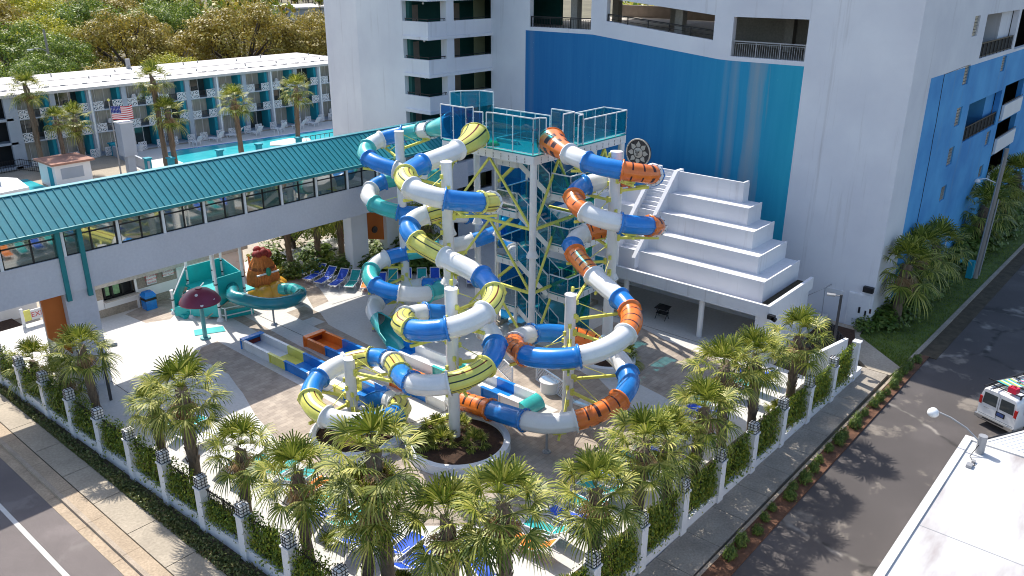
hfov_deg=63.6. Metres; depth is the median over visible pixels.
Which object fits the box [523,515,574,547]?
sun lounger
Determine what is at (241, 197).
window
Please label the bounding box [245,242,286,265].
leafy shrub
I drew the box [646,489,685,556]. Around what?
climbing vine
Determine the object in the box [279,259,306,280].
leafy shrub
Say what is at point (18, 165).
black fence
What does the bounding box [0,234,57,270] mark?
window
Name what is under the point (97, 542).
gutter
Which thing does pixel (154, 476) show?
climbing vine
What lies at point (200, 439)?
sun lounger
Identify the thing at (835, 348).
end wall
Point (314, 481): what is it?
sun lounger
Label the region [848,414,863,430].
leafy shrub
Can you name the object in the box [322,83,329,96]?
window
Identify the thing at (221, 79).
window
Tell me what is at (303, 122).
pool lounger
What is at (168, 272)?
notice sign
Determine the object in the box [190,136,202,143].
pool lounger
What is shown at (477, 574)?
sun lounger
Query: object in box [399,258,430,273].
leafy shrub
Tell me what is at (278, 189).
window
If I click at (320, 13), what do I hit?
oak tree
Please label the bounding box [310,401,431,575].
fan palm
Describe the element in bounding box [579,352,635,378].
round planter
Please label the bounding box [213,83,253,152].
fan palm
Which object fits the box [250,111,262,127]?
window
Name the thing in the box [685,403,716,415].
sun lounger
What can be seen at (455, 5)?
door
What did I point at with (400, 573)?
palmetto
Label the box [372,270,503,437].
support pole
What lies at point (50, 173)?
door
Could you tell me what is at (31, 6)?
leafy tree
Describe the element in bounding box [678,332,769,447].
fan palm
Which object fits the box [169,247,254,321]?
play structure
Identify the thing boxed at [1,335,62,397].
fan palm
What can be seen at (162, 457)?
fence pillar
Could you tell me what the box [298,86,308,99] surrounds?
window
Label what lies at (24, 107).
window
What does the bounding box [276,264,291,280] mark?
palmetto
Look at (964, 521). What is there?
flat roof building
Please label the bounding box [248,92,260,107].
window
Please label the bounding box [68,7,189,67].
oak tree
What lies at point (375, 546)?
sun lounger
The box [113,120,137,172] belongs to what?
concrete pylon
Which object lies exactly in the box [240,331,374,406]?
runout flume
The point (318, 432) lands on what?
round planter
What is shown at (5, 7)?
oak tree
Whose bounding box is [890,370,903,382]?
leafy shrub
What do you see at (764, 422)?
climbing vine
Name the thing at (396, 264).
leafy shrub
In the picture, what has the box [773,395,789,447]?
fence pillar
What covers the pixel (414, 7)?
door
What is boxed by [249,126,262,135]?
pool lounger
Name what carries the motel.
on the hotel forecourt
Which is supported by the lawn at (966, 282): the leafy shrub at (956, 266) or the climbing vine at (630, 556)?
the leafy shrub at (956, 266)
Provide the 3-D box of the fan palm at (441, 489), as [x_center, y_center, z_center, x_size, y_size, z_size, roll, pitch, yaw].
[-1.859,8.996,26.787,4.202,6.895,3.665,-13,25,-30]
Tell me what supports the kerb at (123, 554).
on the ground at (587, 4)
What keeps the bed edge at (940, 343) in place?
on the ground at (587, 4)
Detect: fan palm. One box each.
[1,70,51,157]
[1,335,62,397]
[29,349,98,409]
[40,104,79,153]
[46,321,122,406]
[59,99,93,154]
[119,378,181,448]
[128,345,233,496]
[131,59,175,165]
[145,94,192,163]
[200,410,279,531]
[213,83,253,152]
[243,428,337,567]
[276,72,313,141]
[283,230,305,269]
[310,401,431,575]
[312,222,332,260]
[321,456,414,575]
[327,220,344,256]
[387,468,498,575]
[415,204,442,239]
[448,450,560,575]
[542,443,649,568]
[594,401,695,536]
[629,403,716,511]
[665,372,747,494]
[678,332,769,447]
[717,323,792,430]
[762,304,833,398]
[879,232,950,323]
[896,222,962,296]
[922,214,974,283]
[958,177,1021,243]
[976,163,1023,219]
[989,151,1023,208]
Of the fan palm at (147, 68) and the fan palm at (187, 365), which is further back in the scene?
the fan palm at (147, 68)
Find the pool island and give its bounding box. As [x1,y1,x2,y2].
[270,138,310,145]
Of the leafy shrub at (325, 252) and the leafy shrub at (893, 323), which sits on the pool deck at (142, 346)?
the leafy shrub at (325, 252)
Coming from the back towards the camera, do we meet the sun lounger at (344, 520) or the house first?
the house
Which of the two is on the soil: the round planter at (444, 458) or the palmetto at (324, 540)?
the palmetto at (324, 540)
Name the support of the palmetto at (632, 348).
in the round planter at (604, 367)
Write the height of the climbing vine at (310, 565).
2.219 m
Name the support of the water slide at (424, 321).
on the support pole at (455, 361)
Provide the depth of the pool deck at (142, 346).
48.38 m
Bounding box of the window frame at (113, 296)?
[102,280,133,299]
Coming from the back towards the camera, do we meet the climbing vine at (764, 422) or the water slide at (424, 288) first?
the water slide at (424, 288)
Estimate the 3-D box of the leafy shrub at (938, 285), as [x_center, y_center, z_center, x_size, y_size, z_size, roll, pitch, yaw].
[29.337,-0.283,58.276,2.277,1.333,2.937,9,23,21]
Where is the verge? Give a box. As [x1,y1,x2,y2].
[0,385,267,575]
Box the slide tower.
[440,90,626,346]
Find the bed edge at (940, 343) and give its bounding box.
[921,248,1023,358]
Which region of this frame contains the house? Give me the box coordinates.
[179,42,227,61]
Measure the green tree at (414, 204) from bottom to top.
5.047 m
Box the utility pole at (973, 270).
[960,148,1008,278]
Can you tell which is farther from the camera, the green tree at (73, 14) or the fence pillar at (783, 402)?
the green tree at (73, 14)
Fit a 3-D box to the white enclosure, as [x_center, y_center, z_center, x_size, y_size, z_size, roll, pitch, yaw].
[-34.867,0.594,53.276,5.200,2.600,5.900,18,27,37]
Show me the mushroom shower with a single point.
(200, 298)
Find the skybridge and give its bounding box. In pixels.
[0,118,467,388]
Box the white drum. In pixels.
[539,375,559,394]
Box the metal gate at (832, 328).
[827,321,847,346]
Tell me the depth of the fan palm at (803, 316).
39.77 m
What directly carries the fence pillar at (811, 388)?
on the ground at (587, 4)
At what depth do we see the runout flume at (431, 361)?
43.66 m
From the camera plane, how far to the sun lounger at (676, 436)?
38.62 m
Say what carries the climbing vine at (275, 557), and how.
attached to the white wall fence at (119, 462)
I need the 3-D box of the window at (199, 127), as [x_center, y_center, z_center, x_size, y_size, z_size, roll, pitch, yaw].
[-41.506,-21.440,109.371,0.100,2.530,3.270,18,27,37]
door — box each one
[47,167,54,185]
[412,5,417,20]
[413,41,419,58]
[414,77,420,95]
[416,113,421,120]
[453,3,459,19]
[454,38,459,56]
[455,75,460,90]
[845,293,869,326]
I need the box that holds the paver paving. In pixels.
[125,277,745,525]
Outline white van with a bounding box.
[974,371,1023,431]
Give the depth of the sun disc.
55.46 m
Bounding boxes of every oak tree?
[0,0,38,62]
[62,0,146,56]
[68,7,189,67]
[80,59,132,70]
[174,0,303,60]
[239,14,308,55]
[270,11,326,55]
[297,5,324,50]
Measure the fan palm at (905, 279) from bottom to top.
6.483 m
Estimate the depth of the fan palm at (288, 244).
59.80 m
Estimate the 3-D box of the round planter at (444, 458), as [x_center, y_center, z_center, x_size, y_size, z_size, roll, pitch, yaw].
[-2.525,7.227,38.535,4.940,0.420,4.940,18,27,37]
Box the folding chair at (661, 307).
[654,303,671,321]
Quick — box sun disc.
[626,138,650,163]
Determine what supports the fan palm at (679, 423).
on the soil
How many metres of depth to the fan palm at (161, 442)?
35.07 m
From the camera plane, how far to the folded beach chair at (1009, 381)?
41.03 m
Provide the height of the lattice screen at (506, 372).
1.010 m
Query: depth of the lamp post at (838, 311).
47.06 m
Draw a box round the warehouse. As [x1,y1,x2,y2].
[265,3,323,25]
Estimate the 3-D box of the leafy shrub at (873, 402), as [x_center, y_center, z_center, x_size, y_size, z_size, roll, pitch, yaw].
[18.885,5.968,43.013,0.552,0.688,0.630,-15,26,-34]
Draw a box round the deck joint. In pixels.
[111,295,746,552]
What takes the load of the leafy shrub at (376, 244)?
on the pool deck at (142, 346)
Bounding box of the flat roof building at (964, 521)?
[873,435,1023,575]
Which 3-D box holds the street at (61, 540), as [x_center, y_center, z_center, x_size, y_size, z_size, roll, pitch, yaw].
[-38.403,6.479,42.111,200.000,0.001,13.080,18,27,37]
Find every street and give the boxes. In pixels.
[0,458,123,575]
[731,264,1023,575]
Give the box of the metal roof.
[987,429,1023,452]
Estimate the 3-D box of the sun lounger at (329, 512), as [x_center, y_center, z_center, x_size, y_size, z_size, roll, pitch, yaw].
[-7.327,8.973,33.301,0.784,0.958,2.070,13,25,30]
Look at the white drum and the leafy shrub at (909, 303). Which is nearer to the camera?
the white drum
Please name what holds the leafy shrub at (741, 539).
on the planting bed
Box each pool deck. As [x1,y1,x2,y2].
[0,226,827,575]
[136,121,332,170]
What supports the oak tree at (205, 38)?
on the ground at (587, 4)
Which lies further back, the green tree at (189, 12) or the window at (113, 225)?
the green tree at (189, 12)
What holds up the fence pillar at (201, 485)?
on the ground at (587, 4)
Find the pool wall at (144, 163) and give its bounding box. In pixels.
[107,132,332,169]
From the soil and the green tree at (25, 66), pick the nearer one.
the soil
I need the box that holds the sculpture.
[246,246,287,297]
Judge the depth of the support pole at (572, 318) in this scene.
39.55 m
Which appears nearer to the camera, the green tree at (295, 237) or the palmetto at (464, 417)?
the palmetto at (464, 417)
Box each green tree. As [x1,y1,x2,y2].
[0,19,65,74]
[0,61,51,77]
[10,52,79,74]
[14,32,108,72]
[30,0,126,57]
[111,4,187,48]
[134,0,191,24]
[153,0,206,58]
[237,7,277,40]
[258,228,327,248]
[313,223,343,239]
[407,201,431,223]
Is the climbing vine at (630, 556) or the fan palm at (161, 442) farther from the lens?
the fan palm at (161, 442)
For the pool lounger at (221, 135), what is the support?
on the motel pool deck at (157, 157)
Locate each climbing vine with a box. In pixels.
[0,345,17,390]
[16,362,41,403]
[40,376,67,425]
[68,393,96,445]
[95,414,125,464]
[127,433,161,491]
[162,456,197,517]
[200,494,237,542]
[242,509,283,575]
[288,539,335,575]
[570,562,593,575]
[601,525,642,575]
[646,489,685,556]
[688,457,721,515]
[724,429,754,488]
[757,406,785,459]
[786,384,811,431]
[812,364,834,411]
[835,343,855,391]
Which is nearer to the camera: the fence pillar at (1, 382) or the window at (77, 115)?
the fence pillar at (1, 382)
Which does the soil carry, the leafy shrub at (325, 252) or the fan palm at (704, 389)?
the fan palm at (704, 389)
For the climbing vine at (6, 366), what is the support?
attached to the white wall fence at (119, 462)
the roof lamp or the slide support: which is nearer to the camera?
the roof lamp
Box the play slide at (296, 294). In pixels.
[225,282,306,325]
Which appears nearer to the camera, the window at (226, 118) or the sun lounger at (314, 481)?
the sun lounger at (314, 481)
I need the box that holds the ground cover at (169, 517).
[0,383,269,575]
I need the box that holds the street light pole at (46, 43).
[27,29,49,61]
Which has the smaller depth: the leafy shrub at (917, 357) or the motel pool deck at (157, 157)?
the leafy shrub at (917, 357)
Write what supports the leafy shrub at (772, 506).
on the planting bed
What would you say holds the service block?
on the pool deck at (142, 346)
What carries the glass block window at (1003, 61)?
in the resort building at (850, 140)
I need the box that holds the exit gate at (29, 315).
[19,307,41,327]
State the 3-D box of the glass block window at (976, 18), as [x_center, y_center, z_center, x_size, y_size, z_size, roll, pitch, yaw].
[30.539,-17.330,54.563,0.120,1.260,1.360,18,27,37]
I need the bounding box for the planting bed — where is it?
[701,354,928,575]
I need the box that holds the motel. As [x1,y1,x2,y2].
[0,53,331,171]
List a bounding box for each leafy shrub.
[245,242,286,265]
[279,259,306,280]
[292,237,337,267]
[302,255,330,275]
[328,251,351,274]
[357,248,382,271]
[368,239,384,253]
[381,248,412,273]
[390,236,399,247]
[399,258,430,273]
[422,261,443,275]
[722,542,737,561]
[733,528,749,549]
[750,523,764,536]
[759,510,770,522]
[767,501,776,511]
[782,486,797,501]
[788,480,798,489]
[796,468,814,485]
[807,459,820,474]
[814,453,824,463]
[823,442,834,452]
[832,430,846,445]
[837,427,849,438]
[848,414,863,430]
[851,315,879,334]
[852,410,863,420]
[860,407,868,416]
[868,396,879,407]
[874,305,909,332]
[875,390,885,401]
[881,297,920,324]
[882,385,891,395]
[889,378,899,389]
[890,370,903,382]
[892,295,918,315]
[897,363,908,374]
[902,356,914,369]
[909,288,933,309]
[913,353,922,363]
[919,277,944,300]
[920,275,943,297]
[923,267,958,289]
[942,257,963,278]
[946,248,971,273]
[951,239,986,260]
[961,225,1002,252]
[972,223,1008,249]
[992,210,1023,240]
[998,200,1023,228]
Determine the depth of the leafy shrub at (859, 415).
41.62 m
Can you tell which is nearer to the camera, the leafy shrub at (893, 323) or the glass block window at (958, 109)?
the leafy shrub at (893, 323)
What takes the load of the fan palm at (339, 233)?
on the pool deck at (142, 346)
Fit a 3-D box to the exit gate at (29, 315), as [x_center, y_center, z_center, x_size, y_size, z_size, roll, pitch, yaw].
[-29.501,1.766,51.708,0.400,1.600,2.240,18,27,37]
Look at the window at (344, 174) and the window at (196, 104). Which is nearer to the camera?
the window at (344, 174)
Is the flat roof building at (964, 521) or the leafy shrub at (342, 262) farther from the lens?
the leafy shrub at (342, 262)
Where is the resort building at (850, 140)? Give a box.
[323,0,1023,327]
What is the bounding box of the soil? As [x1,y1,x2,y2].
[0,318,854,574]
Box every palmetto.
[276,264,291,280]
[317,529,341,549]
[395,568,417,575]
[410,429,438,452]
[420,412,448,436]
[426,425,458,450]
[448,411,472,430]
[459,426,489,454]
[600,533,628,557]
[627,344,644,370]
[763,399,787,418]
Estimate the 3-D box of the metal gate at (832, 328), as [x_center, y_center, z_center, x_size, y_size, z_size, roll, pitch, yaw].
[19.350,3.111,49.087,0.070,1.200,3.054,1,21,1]
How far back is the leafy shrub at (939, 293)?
56.36 m
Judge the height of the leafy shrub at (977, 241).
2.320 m
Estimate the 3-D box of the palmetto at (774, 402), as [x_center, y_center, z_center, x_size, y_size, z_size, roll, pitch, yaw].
[13.335,6.528,41.980,1.886,1.901,1.836,1,21,2]
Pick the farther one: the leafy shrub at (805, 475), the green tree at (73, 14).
the green tree at (73, 14)
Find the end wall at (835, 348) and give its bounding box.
[807,338,862,381]
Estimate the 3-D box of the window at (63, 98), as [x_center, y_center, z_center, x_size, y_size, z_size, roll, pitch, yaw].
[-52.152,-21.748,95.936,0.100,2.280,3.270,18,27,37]
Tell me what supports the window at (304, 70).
in the motel
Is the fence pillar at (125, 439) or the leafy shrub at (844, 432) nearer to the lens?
the fence pillar at (125, 439)
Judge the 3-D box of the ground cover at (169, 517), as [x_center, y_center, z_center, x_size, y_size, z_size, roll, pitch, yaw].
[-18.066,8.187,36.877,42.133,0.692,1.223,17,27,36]
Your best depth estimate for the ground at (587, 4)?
236.71 m
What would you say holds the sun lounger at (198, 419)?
on the pool deck at (142, 346)
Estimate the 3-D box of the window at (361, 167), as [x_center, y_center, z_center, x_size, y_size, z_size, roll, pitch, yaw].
[-9.891,-7.355,54.315,0.070,1.280,2.380,18,27,37]
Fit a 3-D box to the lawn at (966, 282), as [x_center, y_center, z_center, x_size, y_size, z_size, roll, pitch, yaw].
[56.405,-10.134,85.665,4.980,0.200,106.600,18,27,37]
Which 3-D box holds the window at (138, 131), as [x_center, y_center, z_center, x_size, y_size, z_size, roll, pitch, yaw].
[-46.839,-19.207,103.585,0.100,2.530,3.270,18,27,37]
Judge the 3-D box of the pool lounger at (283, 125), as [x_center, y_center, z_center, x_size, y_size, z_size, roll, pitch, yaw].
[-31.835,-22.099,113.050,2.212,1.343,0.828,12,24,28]
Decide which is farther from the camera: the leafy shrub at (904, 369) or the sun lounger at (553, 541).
the leafy shrub at (904, 369)
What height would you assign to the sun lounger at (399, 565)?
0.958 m
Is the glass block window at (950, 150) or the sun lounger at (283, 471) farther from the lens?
the glass block window at (950, 150)
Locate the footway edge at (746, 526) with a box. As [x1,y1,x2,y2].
[696,367,900,575]
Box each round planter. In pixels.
[309,407,403,463]
[405,412,510,476]
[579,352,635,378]
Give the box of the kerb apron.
[0,423,171,575]
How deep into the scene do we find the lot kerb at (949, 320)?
56.27 m
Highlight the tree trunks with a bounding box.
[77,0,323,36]
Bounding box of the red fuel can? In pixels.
[1008,385,1020,394]
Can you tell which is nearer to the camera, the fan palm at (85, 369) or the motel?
the fan palm at (85, 369)
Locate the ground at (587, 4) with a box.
[1,0,1018,567]
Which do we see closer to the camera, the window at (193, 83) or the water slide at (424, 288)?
the water slide at (424, 288)
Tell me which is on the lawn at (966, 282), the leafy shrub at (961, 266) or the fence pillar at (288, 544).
the leafy shrub at (961, 266)
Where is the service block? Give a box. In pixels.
[94,246,247,318]
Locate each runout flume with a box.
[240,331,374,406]
[303,329,447,411]
[386,340,544,411]
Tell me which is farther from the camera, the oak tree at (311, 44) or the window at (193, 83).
the oak tree at (311, 44)
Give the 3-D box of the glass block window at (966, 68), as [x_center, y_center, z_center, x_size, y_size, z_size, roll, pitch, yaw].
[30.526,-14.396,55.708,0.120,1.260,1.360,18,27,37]
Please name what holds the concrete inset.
on the paver paving
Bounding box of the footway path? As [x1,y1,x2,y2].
[825,319,899,377]
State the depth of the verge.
34.72 m
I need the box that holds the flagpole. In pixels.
[107,99,133,173]
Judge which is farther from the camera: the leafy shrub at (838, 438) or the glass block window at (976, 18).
the glass block window at (976, 18)
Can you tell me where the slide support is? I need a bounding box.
[542,434,550,453]
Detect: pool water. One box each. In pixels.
[20,179,45,189]
[168,129,332,162]
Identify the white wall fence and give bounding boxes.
[0,351,331,575]
[576,349,861,575]
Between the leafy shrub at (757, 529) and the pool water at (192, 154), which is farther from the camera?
the pool water at (192, 154)
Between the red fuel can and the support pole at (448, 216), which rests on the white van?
the red fuel can
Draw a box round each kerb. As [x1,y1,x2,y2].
[0,438,150,575]
[910,243,1023,360]
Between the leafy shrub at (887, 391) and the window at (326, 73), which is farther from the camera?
the window at (326, 73)
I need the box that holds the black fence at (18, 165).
[0,159,39,172]
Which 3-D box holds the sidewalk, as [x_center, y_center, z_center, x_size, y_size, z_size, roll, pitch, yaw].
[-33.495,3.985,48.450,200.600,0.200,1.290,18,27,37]
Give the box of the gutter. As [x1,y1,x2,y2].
[0,445,140,575]
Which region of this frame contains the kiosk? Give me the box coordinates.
[33,152,94,185]
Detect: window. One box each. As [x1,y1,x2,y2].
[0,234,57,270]
[15,95,40,115]
[20,118,45,138]
[25,140,49,161]
[54,91,76,107]
[59,114,80,133]
[62,221,118,255]
[63,136,85,152]
[91,88,112,106]
[95,110,114,128]
[98,131,117,150]
[101,281,130,298]
[118,211,162,242]
[125,85,144,102]
[132,105,147,123]
[134,126,151,143]
[158,81,175,98]
[161,102,178,117]
[163,202,203,231]
[165,122,181,140]
[189,78,204,95]
[192,98,206,115]
[194,118,209,135]
[205,193,244,221]
[218,76,231,88]
[220,96,232,109]
[223,115,234,131]
[245,73,258,88]
[245,185,280,212]
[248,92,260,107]
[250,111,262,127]
[272,70,283,84]
[273,89,284,104]
[275,107,286,123]
[282,178,315,203]
[297,68,307,82]
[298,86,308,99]
[300,104,309,119]
[317,171,346,195]
[320,66,328,80]
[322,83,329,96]
[323,101,331,116]
[348,167,375,188]
[939,186,944,200]
[946,147,952,165]
[954,107,960,125]
[962,65,968,84]
[972,16,978,35]
[1000,56,1005,70]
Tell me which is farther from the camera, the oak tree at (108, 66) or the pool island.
the oak tree at (108, 66)
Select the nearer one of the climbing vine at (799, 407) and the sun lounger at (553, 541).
the sun lounger at (553, 541)
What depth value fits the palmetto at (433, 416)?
39.12 m
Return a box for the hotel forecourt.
[0,120,336,323]
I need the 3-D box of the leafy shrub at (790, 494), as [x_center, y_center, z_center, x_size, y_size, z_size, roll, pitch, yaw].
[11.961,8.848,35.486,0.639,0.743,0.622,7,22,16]
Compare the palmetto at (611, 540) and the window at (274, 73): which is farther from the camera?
the window at (274, 73)
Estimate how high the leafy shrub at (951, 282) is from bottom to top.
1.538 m
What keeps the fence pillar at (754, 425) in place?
on the ground at (587, 4)
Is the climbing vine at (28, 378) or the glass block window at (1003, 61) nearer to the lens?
the climbing vine at (28, 378)
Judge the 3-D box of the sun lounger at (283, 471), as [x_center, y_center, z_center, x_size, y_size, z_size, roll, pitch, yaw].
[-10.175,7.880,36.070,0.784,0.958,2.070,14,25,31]
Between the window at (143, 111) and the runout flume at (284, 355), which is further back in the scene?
the window at (143, 111)
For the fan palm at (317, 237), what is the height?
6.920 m
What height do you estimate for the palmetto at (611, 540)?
1.901 m
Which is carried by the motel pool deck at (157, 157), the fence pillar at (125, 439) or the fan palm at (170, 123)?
the fan palm at (170, 123)
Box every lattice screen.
[497,359,512,381]
[536,368,562,397]
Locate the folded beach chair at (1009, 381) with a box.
[997,377,1023,387]
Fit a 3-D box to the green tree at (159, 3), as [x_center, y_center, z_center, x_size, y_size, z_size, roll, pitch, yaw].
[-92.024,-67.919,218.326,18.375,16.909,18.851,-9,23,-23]
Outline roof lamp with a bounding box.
[927,407,987,468]
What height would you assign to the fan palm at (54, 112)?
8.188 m
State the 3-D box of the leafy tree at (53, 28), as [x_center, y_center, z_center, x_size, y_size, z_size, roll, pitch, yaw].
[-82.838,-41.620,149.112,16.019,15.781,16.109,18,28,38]
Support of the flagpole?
on the hotel forecourt
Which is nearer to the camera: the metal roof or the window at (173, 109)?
the metal roof
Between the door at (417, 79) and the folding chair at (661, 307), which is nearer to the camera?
the folding chair at (661, 307)
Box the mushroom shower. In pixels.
[179,286,221,339]
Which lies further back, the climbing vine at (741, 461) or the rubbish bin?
the rubbish bin
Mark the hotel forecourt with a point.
(104, 166)
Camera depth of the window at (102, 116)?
99.68 m
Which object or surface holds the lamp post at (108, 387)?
on the pool deck at (142, 346)
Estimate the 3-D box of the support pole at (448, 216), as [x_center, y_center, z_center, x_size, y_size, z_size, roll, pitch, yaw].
[-3.120,-0.530,42.328,4.871,12.111,5.584,18,27,37]
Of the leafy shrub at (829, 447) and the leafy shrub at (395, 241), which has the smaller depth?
the leafy shrub at (829, 447)
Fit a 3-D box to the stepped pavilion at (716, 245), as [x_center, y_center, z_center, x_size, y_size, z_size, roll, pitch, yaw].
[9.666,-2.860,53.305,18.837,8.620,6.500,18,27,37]
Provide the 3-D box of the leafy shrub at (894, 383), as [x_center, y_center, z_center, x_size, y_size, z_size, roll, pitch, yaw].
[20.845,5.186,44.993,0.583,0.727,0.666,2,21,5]
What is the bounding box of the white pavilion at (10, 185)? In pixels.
[0,177,28,194]
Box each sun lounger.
[175,427,222,449]
[178,415,207,439]
[205,444,252,471]
[266,460,300,484]
[275,464,317,488]
[283,475,327,490]
[302,263,326,283]
[313,265,336,286]
[313,497,353,529]
[322,506,360,528]
[328,268,348,288]
[334,534,375,556]
[344,269,360,288]
[353,532,401,564]
[360,278,366,291]
[379,272,386,281]
[387,268,398,283]
[392,531,424,561]
[394,544,433,574]
[416,267,426,278]
[429,267,440,277]
[464,540,495,575]
[513,533,559,563]
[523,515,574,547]
[547,504,586,529]
[561,490,610,510]
[576,478,622,497]
[654,432,691,446]
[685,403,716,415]
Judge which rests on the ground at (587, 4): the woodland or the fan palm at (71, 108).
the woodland
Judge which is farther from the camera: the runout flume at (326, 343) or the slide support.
the runout flume at (326, 343)
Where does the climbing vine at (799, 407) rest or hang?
attached to the white wall fence at (691, 520)
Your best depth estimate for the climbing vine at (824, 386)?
42.34 m
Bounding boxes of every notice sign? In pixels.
[145,274,156,284]
[162,269,173,276]
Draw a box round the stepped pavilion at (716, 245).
[527,165,813,358]
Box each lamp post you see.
[99,343,117,400]
[827,293,842,342]
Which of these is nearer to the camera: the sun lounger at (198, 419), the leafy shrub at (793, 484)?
the leafy shrub at (793, 484)
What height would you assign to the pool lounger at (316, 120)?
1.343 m
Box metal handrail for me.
[808,284,831,315]
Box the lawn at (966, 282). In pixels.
[861,197,1023,363]
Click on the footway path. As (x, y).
(871, 357)
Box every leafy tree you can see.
[0,0,78,25]
[4,12,91,71]
[139,52,199,65]
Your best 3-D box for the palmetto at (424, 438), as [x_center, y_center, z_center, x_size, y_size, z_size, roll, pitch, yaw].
[-4.161,7.282,38.139,1.572,1.584,1.530,-14,26,-33]
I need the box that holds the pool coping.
[167,128,332,162]
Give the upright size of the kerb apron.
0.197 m
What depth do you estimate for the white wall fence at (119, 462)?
34.62 m
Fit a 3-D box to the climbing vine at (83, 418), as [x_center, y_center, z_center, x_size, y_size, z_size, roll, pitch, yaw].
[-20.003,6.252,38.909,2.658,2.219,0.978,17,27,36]
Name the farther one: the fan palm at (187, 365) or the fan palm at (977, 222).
the fan palm at (977, 222)
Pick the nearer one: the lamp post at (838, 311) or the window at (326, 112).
the lamp post at (838, 311)
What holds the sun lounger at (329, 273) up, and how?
on the pool deck at (142, 346)
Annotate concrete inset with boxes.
[303,317,596,407]
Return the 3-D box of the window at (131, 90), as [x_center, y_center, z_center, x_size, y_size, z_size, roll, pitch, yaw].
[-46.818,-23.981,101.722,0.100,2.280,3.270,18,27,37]
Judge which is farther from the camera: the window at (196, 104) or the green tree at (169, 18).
the green tree at (169, 18)
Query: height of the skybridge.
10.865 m
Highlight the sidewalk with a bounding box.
[0,394,226,575]
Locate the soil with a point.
(848, 333)
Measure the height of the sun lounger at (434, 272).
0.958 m
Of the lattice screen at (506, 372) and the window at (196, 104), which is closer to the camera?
the lattice screen at (506, 372)
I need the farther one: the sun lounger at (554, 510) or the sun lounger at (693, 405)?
the sun lounger at (693, 405)
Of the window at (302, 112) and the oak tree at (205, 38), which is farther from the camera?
the oak tree at (205, 38)
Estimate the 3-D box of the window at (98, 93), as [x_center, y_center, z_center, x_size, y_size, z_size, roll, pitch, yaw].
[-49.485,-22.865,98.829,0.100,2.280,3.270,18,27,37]
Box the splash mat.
[194,326,224,335]
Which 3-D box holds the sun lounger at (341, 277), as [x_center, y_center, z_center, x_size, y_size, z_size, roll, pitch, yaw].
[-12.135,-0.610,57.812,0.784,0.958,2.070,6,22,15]
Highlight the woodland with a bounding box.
[0,0,653,18]
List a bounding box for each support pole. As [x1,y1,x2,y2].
[308,354,407,438]
[363,130,466,329]
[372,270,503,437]
[403,160,496,364]
[509,283,630,440]
[566,150,658,335]
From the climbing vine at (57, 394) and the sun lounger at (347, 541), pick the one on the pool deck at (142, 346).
the sun lounger at (347, 541)
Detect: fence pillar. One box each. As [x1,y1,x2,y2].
[0,344,3,385]
[12,354,30,401]
[36,370,53,418]
[61,386,77,438]
[90,405,105,458]
[121,425,139,481]
[155,447,172,505]
[192,472,210,532]
[233,499,252,562]
[279,529,298,575]
[331,562,348,575]
[583,548,602,575]
[632,509,649,574]
[674,475,691,536]
[712,446,727,503]
[745,419,760,473]
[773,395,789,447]
[802,375,815,423]
[827,355,839,402]
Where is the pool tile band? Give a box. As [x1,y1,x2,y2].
[168,129,328,152]
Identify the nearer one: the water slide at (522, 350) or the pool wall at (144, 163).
the water slide at (522, 350)
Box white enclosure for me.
[0,302,37,321]
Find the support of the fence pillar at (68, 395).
on the ground at (587, 4)
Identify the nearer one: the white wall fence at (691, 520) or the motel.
the white wall fence at (691, 520)
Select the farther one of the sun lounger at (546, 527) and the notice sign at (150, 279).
the notice sign at (150, 279)
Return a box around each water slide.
[297,122,508,434]
[357,117,500,349]
[444,127,667,433]
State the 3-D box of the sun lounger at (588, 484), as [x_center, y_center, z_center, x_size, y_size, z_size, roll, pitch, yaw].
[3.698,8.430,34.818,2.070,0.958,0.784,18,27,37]
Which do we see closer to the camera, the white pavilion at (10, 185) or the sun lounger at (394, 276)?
the sun lounger at (394, 276)
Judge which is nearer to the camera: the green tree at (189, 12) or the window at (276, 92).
the window at (276, 92)
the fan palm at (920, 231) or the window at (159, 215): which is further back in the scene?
the fan palm at (920, 231)
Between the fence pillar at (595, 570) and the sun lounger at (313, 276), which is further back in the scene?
the sun lounger at (313, 276)
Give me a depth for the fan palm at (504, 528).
24.89 m
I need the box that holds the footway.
[637,366,886,575]
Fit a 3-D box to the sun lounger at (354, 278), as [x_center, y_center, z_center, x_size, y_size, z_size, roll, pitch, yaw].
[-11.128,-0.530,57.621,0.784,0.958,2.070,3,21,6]
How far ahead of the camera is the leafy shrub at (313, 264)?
59.45 m
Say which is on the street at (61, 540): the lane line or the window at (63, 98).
the lane line
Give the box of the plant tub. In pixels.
[136,144,143,150]
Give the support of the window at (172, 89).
in the motel
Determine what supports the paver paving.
on the pool deck at (142, 346)
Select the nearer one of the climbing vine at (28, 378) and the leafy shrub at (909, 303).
the climbing vine at (28, 378)
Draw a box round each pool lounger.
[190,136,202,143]
[209,131,224,141]
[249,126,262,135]
[272,122,286,131]
[291,119,306,128]
[307,117,320,126]
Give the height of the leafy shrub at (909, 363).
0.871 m
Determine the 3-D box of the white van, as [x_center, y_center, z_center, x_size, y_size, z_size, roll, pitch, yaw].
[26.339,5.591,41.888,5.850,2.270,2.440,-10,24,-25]
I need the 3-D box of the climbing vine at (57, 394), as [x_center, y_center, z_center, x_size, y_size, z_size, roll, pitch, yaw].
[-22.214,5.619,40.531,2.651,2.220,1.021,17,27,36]
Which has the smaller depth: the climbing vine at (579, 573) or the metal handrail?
the climbing vine at (579, 573)
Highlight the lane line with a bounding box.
[0,504,69,575]
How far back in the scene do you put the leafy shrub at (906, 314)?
52.97 m
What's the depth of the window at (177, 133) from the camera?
107.22 m
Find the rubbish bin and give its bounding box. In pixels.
[140,289,157,310]

